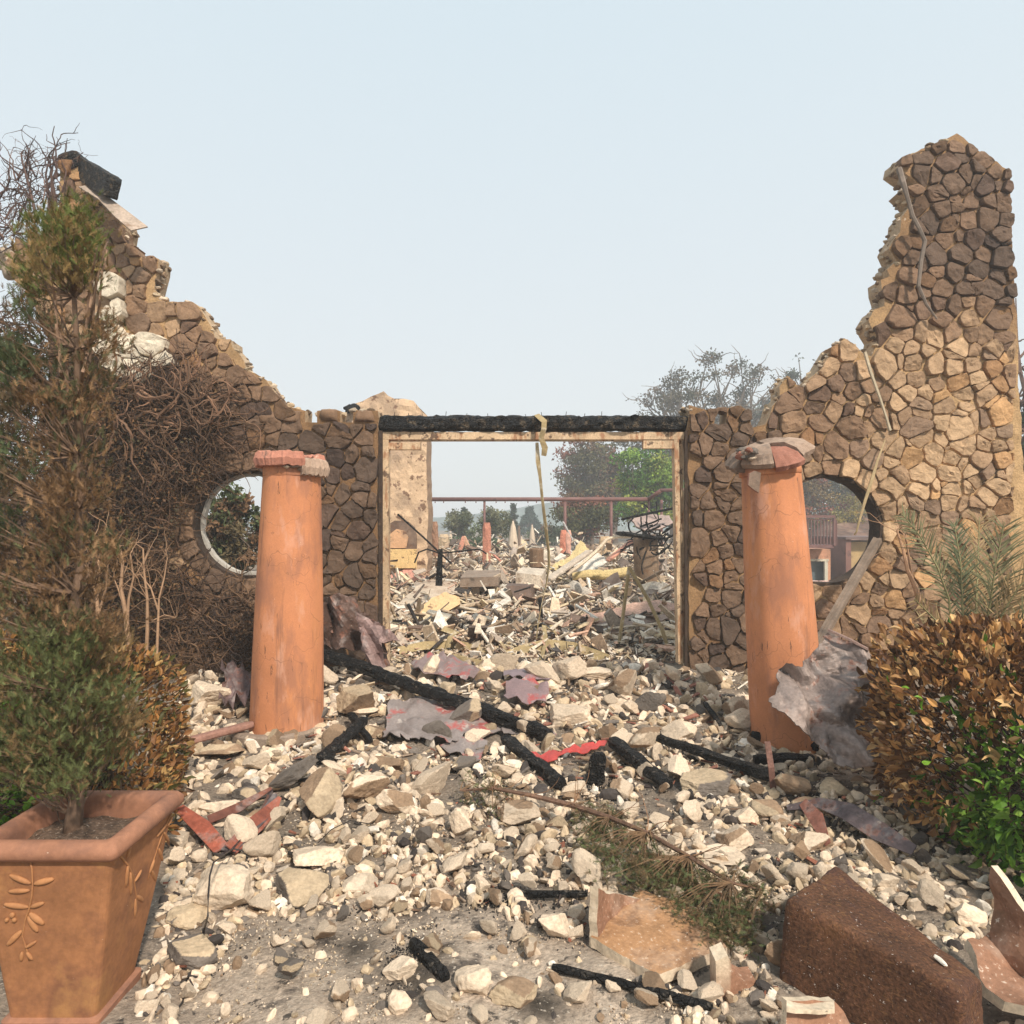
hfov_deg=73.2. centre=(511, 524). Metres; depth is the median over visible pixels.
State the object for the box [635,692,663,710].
rock
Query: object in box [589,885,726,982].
broken pot corner
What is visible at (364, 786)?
rock
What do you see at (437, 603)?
plaster face slab
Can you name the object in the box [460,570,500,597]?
wall stub panel
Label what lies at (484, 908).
charcoal
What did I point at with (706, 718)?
rock
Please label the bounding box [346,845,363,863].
rock
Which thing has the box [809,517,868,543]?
slope
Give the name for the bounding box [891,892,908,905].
rock
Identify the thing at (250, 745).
rock
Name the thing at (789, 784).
rock
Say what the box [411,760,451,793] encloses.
rock
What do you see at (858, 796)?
rock
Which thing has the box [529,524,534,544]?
closed umbrella
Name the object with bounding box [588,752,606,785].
charred log
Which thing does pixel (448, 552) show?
bent rod
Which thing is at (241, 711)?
rock
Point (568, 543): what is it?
pillar stump
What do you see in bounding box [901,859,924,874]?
rock
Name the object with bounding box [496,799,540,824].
rock
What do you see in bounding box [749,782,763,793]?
rock
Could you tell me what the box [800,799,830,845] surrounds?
shard
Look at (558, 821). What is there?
rock
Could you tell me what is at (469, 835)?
rock
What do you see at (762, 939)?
rock
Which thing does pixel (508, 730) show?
roofing membrane
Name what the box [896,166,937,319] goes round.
dead creeper
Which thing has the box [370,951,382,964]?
rock
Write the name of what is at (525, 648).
bent strip
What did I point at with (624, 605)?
thin rod
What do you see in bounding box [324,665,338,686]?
rock
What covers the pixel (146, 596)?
bare shrub
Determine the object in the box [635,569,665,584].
broken board
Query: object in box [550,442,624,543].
tree
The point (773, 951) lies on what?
rock
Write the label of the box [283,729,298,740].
rock
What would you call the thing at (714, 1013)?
rock
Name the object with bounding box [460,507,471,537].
cypress tree
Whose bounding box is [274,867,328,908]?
rock
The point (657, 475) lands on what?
green tree
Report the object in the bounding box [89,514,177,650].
bare shrub
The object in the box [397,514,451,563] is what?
tall rod
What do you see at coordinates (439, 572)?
charred stake
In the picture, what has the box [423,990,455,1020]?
rock
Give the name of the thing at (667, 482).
green tree
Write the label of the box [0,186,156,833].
potted juniper
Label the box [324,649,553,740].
charred beam
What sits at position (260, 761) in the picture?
rock
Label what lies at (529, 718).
rock
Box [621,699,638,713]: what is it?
rock
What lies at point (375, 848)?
rock
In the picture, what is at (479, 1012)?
rock
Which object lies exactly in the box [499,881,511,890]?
rock
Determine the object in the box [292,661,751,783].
splinters
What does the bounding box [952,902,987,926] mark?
rock
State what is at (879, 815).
rock
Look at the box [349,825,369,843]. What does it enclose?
rock
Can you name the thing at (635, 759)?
charred log
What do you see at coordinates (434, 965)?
charred log
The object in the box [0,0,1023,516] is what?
sky
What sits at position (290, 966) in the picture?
rock
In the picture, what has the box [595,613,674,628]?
grey board
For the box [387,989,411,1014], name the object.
rock
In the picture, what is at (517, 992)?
rock
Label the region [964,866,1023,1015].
broken pot
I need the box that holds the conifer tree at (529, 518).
[517,505,542,535]
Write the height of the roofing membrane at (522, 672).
0.062 m
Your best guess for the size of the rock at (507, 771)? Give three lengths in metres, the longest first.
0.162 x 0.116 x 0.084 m
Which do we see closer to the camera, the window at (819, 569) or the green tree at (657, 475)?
the window at (819, 569)
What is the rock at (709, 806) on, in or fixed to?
on the rubble at (430, 863)
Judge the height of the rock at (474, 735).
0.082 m
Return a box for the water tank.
[633,534,659,585]
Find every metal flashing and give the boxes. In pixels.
[787,797,916,854]
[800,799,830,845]
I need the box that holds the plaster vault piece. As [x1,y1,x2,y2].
[390,579,457,623]
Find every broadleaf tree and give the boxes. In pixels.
[442,508,475,537]
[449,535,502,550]
[470,505,515,539]
[523,522,573,545]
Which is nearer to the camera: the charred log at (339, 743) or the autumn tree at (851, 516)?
the charred log at (339, 743)
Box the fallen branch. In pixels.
[451,765,783,965]
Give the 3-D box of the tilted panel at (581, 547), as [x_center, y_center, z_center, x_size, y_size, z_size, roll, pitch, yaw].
[1.087,0.589,13.212,0.929,0.565,0.290,0,0,-36]
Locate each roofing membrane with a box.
[383,696,501,742]
[411,651,479,679]
[440,736,487,760]
[501,726,556,735]
[504,668,550,679]
[504,674,548,704]
[531,740,606,762]
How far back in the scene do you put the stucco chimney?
13.00 m
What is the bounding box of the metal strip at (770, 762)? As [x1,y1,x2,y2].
[764,741,775,788]
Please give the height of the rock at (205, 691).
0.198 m
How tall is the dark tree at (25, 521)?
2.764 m
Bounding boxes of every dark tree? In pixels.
[0,469,47,578]
[580,431,641,543]
[810,479,853,518]
[1021,408,1023,469]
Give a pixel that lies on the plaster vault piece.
(432, 588)
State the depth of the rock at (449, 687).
5.60 m
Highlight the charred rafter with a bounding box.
[57,150,121,199]
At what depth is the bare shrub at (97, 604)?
5.89 m
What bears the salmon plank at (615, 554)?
on the white panel at (595, 561)
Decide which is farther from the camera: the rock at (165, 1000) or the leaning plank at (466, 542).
the leaning plank at (466, 542)
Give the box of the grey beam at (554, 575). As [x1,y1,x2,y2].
[548,550,591,580]
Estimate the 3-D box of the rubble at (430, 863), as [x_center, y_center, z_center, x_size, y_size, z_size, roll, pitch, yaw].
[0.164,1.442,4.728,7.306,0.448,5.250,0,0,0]
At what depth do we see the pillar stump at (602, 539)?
18.88 m
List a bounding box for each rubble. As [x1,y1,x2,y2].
[132,657,1023,1023]
[390,576,673,667]
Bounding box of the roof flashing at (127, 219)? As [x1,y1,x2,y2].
[79,185,147,230]
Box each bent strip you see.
[397,640,488,654]
[441,626,481,664]
[498,639,608,659]
[539,625,556,659]
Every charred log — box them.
[316,716,367,764]
[347,712,372,742]
[409,937,449,982]
[500,734,566,789]
[521,890,587,898]
[551,963,712,1010]
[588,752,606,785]
[608,736,672,788]
[656,734,776,780]
[703,701,722,726]
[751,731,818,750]
[753,752,814,763]
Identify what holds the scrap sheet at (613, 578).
on the ground
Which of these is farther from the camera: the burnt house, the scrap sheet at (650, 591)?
the burnt house
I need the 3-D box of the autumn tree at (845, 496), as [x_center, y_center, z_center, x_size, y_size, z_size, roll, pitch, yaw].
[20.593,-0.616,39.900,4.034,5.835,3.525,0,0,0]
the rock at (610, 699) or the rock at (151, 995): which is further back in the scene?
the rock at (610, 699)
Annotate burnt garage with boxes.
[812,536,867,578]
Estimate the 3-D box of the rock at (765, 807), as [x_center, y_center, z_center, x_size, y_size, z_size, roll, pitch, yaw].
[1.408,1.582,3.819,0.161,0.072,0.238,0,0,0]
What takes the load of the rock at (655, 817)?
on the rubble at (430, 863)
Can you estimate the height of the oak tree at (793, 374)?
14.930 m
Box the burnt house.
[806,515,836,580]
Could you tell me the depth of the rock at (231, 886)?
2.82 m
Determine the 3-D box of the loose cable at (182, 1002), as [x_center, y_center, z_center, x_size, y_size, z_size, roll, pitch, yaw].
[-1.167,1.448,2.765,0.113,0.336,1.048,0,0,-11]
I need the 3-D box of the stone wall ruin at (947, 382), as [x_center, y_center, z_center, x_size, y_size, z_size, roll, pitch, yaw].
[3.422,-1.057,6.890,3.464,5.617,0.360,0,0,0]
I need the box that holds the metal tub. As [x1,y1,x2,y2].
[505,583,534,605]
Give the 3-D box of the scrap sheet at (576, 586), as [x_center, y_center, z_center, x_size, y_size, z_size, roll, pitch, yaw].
[1.017,1.056,11.003,0.483,0.344,0.127,0,0,13]
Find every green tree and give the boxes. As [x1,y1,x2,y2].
[608,447,683,533]
[662,457,683,519]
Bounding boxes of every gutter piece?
[174,805,226,851]
[207,787,280,853]
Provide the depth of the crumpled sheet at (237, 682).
5.64 m
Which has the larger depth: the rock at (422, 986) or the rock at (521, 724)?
the rock at (521, 724)
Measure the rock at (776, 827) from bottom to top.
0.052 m
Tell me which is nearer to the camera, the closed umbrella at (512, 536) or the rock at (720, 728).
the rock at (720, 728)
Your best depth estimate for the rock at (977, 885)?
3.02 m
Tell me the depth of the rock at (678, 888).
2.91 m
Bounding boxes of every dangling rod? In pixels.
[854,440,885,534]
[863,351,891,430]
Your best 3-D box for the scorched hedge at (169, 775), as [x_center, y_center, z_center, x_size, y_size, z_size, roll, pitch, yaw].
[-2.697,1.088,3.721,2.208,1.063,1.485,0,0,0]
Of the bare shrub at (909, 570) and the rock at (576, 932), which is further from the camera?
the bare shrub at (909, 570)
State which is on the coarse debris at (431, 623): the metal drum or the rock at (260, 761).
the metal drum
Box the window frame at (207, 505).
[200,473,262,574]
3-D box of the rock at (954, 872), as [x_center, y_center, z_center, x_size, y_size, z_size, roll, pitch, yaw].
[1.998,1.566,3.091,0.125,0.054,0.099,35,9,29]
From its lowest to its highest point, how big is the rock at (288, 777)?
0.185 m
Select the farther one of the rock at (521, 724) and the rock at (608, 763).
the rock at (521, 724)
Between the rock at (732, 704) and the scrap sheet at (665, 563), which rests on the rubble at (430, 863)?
the rock at (732, 704)
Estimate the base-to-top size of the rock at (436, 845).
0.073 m
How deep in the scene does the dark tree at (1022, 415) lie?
14.01 m
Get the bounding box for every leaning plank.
[457,536,463,554]
[463,536,472,557]
[562,521,575,545]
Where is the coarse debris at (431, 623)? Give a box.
[390,528,674,654]
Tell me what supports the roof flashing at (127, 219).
attached to the stone wall ruin at (151, 314)
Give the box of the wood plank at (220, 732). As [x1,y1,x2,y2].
[169,721,253,745]
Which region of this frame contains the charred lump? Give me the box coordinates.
[343,403,359,413]
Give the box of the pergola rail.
[432,488,683,550]
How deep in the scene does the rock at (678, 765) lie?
4.34 m
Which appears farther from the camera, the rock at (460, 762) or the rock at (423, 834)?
the rock at (460, 762)
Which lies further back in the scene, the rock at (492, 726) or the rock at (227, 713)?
the rock at (227, 713)
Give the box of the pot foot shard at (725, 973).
[709,942,755,998]
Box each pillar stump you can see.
[432,521,438,556]
[439,534,449,548]
[482,523,490,564]
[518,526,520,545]
[559,530,565,553]
[565,530,570,557]
[599,536,610,556]
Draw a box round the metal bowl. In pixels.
[629,514,672,531]
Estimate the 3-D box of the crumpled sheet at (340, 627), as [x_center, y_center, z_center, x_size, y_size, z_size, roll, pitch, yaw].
[-1.435,0.973,6.313,0.709,0.684,0.274,0,0,9]
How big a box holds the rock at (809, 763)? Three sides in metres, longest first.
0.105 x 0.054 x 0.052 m
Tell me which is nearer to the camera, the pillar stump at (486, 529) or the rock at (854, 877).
the rock at (854, 877)
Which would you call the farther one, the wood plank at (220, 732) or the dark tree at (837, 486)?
the dark tree at (837, 486)
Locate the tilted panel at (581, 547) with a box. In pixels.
[550,540,588,570]
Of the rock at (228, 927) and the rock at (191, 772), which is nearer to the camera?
the rock at (228, 927)
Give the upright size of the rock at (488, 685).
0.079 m
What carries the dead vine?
attached to the stone wall ruin at (151, 314)
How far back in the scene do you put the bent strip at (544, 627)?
7.79 m
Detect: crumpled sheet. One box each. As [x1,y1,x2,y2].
[218,657,250,708]
[323,593,390,666]
[356,612,398,667]
[768,632,900,768]
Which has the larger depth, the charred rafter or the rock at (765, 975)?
the charred rafter
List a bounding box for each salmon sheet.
[391,568,424,584]
[582,600,674,621]
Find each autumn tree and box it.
[803,478,842,534]
[828,492,866,523]
[833,484,867,516]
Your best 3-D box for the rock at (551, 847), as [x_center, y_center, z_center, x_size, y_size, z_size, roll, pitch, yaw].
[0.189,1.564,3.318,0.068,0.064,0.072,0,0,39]
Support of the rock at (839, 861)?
on the ground
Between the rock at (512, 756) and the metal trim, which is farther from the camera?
the rock at (512, 756)
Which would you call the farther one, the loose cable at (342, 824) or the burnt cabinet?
the burnt cabinet
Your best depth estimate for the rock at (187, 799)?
3.88 m
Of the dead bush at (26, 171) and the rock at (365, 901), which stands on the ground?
the rock at (365, 901)
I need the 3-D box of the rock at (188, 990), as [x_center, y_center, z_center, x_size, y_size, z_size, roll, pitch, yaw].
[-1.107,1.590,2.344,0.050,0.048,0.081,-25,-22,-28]
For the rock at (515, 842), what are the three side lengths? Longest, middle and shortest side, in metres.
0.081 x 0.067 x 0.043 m
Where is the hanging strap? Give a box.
[534,414,549,638]
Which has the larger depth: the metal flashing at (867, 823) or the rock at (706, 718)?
the rock at (706, 718)
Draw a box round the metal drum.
[529,548,543,567]
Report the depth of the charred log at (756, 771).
4.39 m
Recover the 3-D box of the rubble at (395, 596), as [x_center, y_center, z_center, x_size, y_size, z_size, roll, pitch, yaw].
[0.436,1.232,10.664,5.994,0.544,7.437,0,0,0]
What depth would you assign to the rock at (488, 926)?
2.68 m
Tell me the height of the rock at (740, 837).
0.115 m
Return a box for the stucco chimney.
[346,391,432,580]
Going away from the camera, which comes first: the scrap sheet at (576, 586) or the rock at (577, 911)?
the rock at (577, 911)
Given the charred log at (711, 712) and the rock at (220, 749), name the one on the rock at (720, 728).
the charred log at (711, 712)
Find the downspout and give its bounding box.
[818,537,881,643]
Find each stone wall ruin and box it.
[5,159,382,676]
[678,134,1023,674]
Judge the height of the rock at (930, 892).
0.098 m
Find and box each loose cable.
[179,848,243,1007]
[318,820,370,842]
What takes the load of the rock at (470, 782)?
on the ground
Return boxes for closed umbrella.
[507,519,517,551]
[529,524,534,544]
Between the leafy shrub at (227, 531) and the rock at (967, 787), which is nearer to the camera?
the rock at (967, 787)
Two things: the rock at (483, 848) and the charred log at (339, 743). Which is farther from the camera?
the charred log at (339, 743)
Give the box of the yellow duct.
[572,567,626,579]
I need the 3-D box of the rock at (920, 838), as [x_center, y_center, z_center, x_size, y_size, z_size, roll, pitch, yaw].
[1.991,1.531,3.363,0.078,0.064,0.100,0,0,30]
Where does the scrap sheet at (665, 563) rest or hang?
on the ground
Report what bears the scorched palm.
on the ground
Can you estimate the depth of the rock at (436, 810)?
3.72 m
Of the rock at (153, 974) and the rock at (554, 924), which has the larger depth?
the rock at (554, 924)
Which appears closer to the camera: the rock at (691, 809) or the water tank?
the rock at (691, 809)
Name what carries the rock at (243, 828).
on the ground
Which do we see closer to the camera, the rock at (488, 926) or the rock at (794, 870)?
the rock at (488, 926)
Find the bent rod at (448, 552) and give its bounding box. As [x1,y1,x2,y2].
[414,548,486,562]
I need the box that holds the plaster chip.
[934,954,947,965]
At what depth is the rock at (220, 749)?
4.66 m
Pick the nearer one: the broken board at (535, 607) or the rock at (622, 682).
the rock at (622, 682)
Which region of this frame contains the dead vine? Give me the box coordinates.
[0,287,276,681]
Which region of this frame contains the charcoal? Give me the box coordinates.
[141,746,792,1011]
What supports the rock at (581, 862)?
on the rubble at (430, 863)
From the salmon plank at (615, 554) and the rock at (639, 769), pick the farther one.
the salmon plank at (615, 554)
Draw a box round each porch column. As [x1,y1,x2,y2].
[249,450,329,734]
[725,437,818,753]
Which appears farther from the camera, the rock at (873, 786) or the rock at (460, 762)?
the rock at (460, 762)
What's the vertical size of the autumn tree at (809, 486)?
6.164 m
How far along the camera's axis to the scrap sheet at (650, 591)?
10.88 m
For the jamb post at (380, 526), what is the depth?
6.79 m
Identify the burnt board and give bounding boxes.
[615,531,662,539]
[621,507,672,519]
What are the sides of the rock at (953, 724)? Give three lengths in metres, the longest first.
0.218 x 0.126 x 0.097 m
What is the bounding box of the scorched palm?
[894,502,1023,634]
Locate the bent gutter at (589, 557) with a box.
[566,535,633,575]
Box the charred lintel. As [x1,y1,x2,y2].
[378,411,687,431]
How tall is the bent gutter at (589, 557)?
0.675 m
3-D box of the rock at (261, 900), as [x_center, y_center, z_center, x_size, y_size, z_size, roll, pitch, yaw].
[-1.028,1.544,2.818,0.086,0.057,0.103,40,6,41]
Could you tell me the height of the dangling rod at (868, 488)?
0.930 m
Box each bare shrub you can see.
[74,512,140,641]
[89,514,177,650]
[117,530,190,656]
[857,497,944,635]
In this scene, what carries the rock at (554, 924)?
on the ground
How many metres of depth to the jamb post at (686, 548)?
6.79 m
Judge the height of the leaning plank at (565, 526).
0.618 m
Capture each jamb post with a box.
[378,431,382,625]
[684,431,687,666]
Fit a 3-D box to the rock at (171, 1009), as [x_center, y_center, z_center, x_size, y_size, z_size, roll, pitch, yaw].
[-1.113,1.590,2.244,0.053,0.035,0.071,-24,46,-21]
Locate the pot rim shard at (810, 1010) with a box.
[780,996,849,1023]
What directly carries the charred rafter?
on the stone wall ruin at (151, 314)
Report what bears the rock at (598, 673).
on the ground
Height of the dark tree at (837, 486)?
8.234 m
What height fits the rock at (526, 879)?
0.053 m
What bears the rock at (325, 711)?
on the rubble at (430, 863)
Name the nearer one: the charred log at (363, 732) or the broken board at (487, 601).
the charred log at (363, 732)
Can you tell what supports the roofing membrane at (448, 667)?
on the ground
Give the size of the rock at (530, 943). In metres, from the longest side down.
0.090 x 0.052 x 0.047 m
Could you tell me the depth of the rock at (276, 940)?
2.59 m
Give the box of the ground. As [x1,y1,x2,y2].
[0,530,1023,1023]
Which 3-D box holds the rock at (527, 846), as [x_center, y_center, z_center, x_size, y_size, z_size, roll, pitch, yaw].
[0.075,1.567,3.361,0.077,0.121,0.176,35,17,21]
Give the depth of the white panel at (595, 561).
12.56 m
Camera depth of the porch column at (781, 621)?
4.81 m
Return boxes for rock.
[134,998,159,1014]
[144,991,157,999]
[147,964,159,984]
[160,994,170,1008]
[162,1003,178,1020]
[165,902,210,929]
[167,830,189,845]
[167,933,217,970]
[168,847,184,861]
[173,868,186,880]
[180,982,195,997]
[181,707,191,716]
[184,793,192,803]
[185,770,195,780]
[190,680,230,705]
[193,743,244,755]
[193,864,254,909]
[198,799,239,813]
[217,921,235,933]
[219,708,234,718]
[224,814,257,841]
[231,786,263,800]
[236,706,248,717]
[242,752,269,768]
[242,830,281,856]
[244,740,256,752]
[248,866,258,874]
[248,889,270,910]
[262,806,285,831]
[266,729,284,745]
[268,755,318,790]
[270,934,284,946]
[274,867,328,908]
[274,947,287,964]
[277,958,306,975]
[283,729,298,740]
[293,846,343,866]
[299,767,341,819]
[302,938,315,947]
[304,894,317,911]
[305,1007,335,1023]
[313,919,336,939]
[321,707,328,717]
[321,724,352,747]
[321,760,346,775]
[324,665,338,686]
[330,797,343,818]
[330,978,349,1001]
[336,684,374,713]
[337,905,348,919]
[339,667,346,673]
[339,827,350,843]
[341,873,378,893]
[342,774,390,798]
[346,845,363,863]
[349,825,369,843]
[354,707,378,714]
[357,893,374,909]
[359,725,389,738]
[361,812,378,825]
[368,884,400,906]
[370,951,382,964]
[372,845,379,851]
[375,756,404,769]
[375,789,414,813]
[380,915,395,933]
[382,867,397,883]
[382,955,417,980]
[383,666,397,672]
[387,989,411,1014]
[393,900,407,912]
[397,832,410,842]
[397,858,411,872]
[400,876,412,891]
[401,663,410,674]
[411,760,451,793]
[412,756,427,775]
[416,826,431,842]
[417,655,439,679]
[418,948,439,956]
[419,983,427,991]
[422,720,451,741]
[422,932,442,950]
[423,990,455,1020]
[425,838,445,853]
[426,887,455,907]
[427,803,444,816]
[436,681,455,703]
[442,851,467,872]
[449,698,481,721]
[449,807,471,835]
[452,756,475,769]
[454,964,491,995]
[465,728,490,742]
[465,780,477,787]
[465,831,475,841]
[471,1004,487,1023]
[472,874,489,890]
[477,843,494,853]
[478,777,505,807]
[479,919,497,934]
[484,681,491,689]
[484,723,496,729]
[488,887,501,905]
[488,976,537,1008]
[490,653,519,670]
[491,763,516,777]
[491,872,499,882]
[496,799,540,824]
[498,701,511,712]
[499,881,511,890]
[501,859,511,868]
[505,754,515,760]
[510,920,526,940]
[512,838,521,846]
[514,833,537,858]
[517,719,529,736]
[518,872,536,888]
[523,715,535,720]
[523,741,540,752]
[523,937,536,957]
[524,660,560,683]
[524,1015,537,1023]
[531,820,545,825]
[538,913,568,937]
[541,733,554,750]
[543,842,560,853]
[545,815,569,828]
[545,852,552,861]
[546,855,561,869]
[550,703,593,727]
[552,656,586,679]
[558,880,569,889]
[561,780,585,794]
[563,980,591,1003]
[566,924,583,938]
[567,903,585,920]
[571,801,586,816]
[571,847,601,884]
[572,821,589,835]
[582,667,612,678]
[582,759,611,771]
[596,841,610,853]
[597,723,616,737]
[603,693,616,704]
[605,979,620,991]
[606,878,618,885]
[608,668,636,695]
[609,760,616,772]
[610,777,633,799]
[611,729,632,743]
[618,801,638,818]
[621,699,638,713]
[628,726,659,747]
[631,874,653,885]
[634,988,658,1005]
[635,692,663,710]
[636,762,654,782]
[640,843,668,857]
[642,971,665,988]
[649,812,669,823]
[658,782,669,792]
[661,720,696,739]
[665,664,680,680]
[665,884,683,899]
[667,755,689,776]
[668,832,682,845]
[668,995,673,1005]
[677,969,697,990]
[679,768,731,796]
[682,799,701,821]
[686,843,744,864]
[695,663,722,684]
[698,981,723,1000]
[701,714,710,722]
[703,802,712,809]
[708,1008,721,1019]
[713,720,723,731]
[715,823,753,850]
[721,695,748,714]
[724,708,750,727]
[733,806,758,822]
[734,947,744,956]
[741,960,756,972]
[747,736,763,749]
[747,876,761,890]
[748,859,759,873]
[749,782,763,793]
[749,927,774,945]
[751,799,782,816]
[759,968,771,981]
[759,998,777,1011]
[761,863,783,883]
[764,939,782,966]
[768,894,788,909]
[770,814,790,825]
[771,823,781,831]
[773,773,810,795]
[786,862,808,878]
[789,831,833,851]
[791,796,834,816]
[793,840,810,860]
[805,756,813,767]
[817,862,827,874]
[819,777,850,797]
[832,853,848,865]
[846,837,856,847]
[847,872,859,883]
[851,790,865,801]
[860,838,892,872]
[864,794,877,806]
[870,784,885,790]
[870,873,899,888]
[874,810,890,825]
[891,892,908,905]
[899,799,929,830]
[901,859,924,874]
[903,743,925,757]
[911,831,928,845]
[915,848,931,863]
[916,878,945,908]
[925,811,949,832]
[942,862,972,881]
[945,837,958,846]
[951,716,971,731]
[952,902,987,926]
[956,779,984,800]
[967,880,989,889]
[981,891,993,900]
[994,862,1014,874]
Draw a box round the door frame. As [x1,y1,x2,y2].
[383,432,683,663]
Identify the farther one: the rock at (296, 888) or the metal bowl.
the metal bowl
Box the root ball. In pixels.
[779,866,982,1023]
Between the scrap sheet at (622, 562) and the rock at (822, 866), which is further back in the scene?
the scrap sheet at (622, 562)
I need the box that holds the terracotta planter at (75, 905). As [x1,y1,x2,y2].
[0,790,183,1023]
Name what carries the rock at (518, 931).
on the ground
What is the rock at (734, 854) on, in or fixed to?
on the ground
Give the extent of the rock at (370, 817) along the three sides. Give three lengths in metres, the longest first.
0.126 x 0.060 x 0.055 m
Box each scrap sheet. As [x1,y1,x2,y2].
[462,557,476,566]
[492,543,502,553]
[510,546,516,554]
[510,554,520,571]
[535,579,547,591]
[544,550,556,562]
[562,580,590,599]
[596,572,621,596]
[617,558,628,567]
[640,589,657,598]
[641,581,670,597]
[660,558,666,575]
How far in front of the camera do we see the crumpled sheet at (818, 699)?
4.13 m
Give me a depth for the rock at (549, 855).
3.24 m
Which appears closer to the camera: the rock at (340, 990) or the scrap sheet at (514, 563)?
the rock at (340, 990)
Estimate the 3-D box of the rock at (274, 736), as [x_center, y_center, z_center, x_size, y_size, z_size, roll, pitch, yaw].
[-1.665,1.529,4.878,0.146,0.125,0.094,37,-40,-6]
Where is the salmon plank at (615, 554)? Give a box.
[606,540,632,561]
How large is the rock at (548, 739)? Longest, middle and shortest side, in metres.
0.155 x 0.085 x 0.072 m
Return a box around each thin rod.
[618,567,629,643]
[629,566,668,643]
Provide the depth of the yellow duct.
11.97 m
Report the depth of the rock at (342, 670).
6.48 m
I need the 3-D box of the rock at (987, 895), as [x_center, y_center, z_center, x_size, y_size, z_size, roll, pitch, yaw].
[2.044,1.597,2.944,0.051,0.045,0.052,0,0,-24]
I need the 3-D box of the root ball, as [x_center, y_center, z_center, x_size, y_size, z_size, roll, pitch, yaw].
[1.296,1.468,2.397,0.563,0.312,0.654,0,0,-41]
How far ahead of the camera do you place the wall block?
6.88 m
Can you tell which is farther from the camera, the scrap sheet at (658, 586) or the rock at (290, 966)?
the scrap sheet at (658, 586)
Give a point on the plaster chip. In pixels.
(940, 960)
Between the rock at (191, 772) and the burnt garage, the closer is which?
the rock at (191, 772)
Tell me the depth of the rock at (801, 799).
3.79 m
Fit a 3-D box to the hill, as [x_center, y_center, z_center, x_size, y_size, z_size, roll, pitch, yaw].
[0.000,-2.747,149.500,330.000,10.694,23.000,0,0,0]
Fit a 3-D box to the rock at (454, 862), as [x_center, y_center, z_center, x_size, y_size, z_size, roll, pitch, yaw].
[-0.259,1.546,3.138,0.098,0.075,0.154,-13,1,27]
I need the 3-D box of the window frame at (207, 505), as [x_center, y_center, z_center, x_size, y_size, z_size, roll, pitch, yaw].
[-2.610,-0.005,6.935,1.020,1.020,0.070,0,0,0]
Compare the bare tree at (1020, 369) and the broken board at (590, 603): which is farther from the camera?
the bare tree at (1020, 369)
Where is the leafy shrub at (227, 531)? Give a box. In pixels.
[206,482,260,570]
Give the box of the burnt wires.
[620,502,673,574]
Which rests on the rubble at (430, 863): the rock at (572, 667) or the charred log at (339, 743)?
the rock at (572, 667)
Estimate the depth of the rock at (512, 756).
4.54 m
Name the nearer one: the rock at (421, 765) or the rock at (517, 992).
the rock at (517, 992)
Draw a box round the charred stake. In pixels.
[435,549,442,585]
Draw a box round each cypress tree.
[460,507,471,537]
[509,503,520,537]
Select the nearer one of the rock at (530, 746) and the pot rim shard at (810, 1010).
the pot rim shard at (810, 1010)
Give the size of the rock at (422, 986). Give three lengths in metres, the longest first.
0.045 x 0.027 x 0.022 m
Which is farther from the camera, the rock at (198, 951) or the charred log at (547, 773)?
the charred log at (547, 773)
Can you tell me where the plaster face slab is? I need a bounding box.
[421,592,459,617]
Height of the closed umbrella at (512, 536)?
1.800 m
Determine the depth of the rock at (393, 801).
3.74 m
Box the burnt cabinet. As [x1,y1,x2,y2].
[516,567,545,585]
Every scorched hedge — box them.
[0,627,196,845]
[853,610,1023,887]
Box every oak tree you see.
[624,361,717,542]
[690,347,783,426]
[757,353,814,423]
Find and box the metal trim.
[827,628,868,650]
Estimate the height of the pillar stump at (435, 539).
0.764 m
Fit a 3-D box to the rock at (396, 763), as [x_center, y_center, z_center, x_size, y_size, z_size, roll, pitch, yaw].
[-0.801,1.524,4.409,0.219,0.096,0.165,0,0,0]
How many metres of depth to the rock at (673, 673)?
5.84 m
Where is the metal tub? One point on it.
(513, 587)
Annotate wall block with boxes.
[0,246,15,279]
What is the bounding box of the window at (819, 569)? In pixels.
[810,559,828,580]
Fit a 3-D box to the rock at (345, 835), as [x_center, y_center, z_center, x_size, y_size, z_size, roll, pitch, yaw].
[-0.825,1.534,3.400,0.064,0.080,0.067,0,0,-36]
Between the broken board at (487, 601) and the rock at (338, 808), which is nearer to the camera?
the rock at (338, 808)
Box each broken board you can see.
[441,609,473,619]
[455,595,480,599]
[455,598,500,608]
[457,606,478,611]
[472,606,519,616]
[522,605,570,611]
[523,599,537,604]
[571,589,592,605]
[613,621,671,629]
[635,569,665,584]
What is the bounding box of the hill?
[243,502,824,530]
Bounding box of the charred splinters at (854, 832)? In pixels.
[161,702,868,996]
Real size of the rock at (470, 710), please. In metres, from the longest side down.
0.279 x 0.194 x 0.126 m
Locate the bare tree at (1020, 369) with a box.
[1015,298,1023,468]
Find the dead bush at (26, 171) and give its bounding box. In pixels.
[0,123,96,254]
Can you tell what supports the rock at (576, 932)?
on the ground
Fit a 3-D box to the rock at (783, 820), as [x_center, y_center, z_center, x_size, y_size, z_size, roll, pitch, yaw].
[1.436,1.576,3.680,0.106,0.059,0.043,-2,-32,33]
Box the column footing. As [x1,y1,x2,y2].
[230,728,314,747]
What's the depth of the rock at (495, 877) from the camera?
3.03 m
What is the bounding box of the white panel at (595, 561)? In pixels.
[573,553,608,570]
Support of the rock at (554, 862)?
on the ground

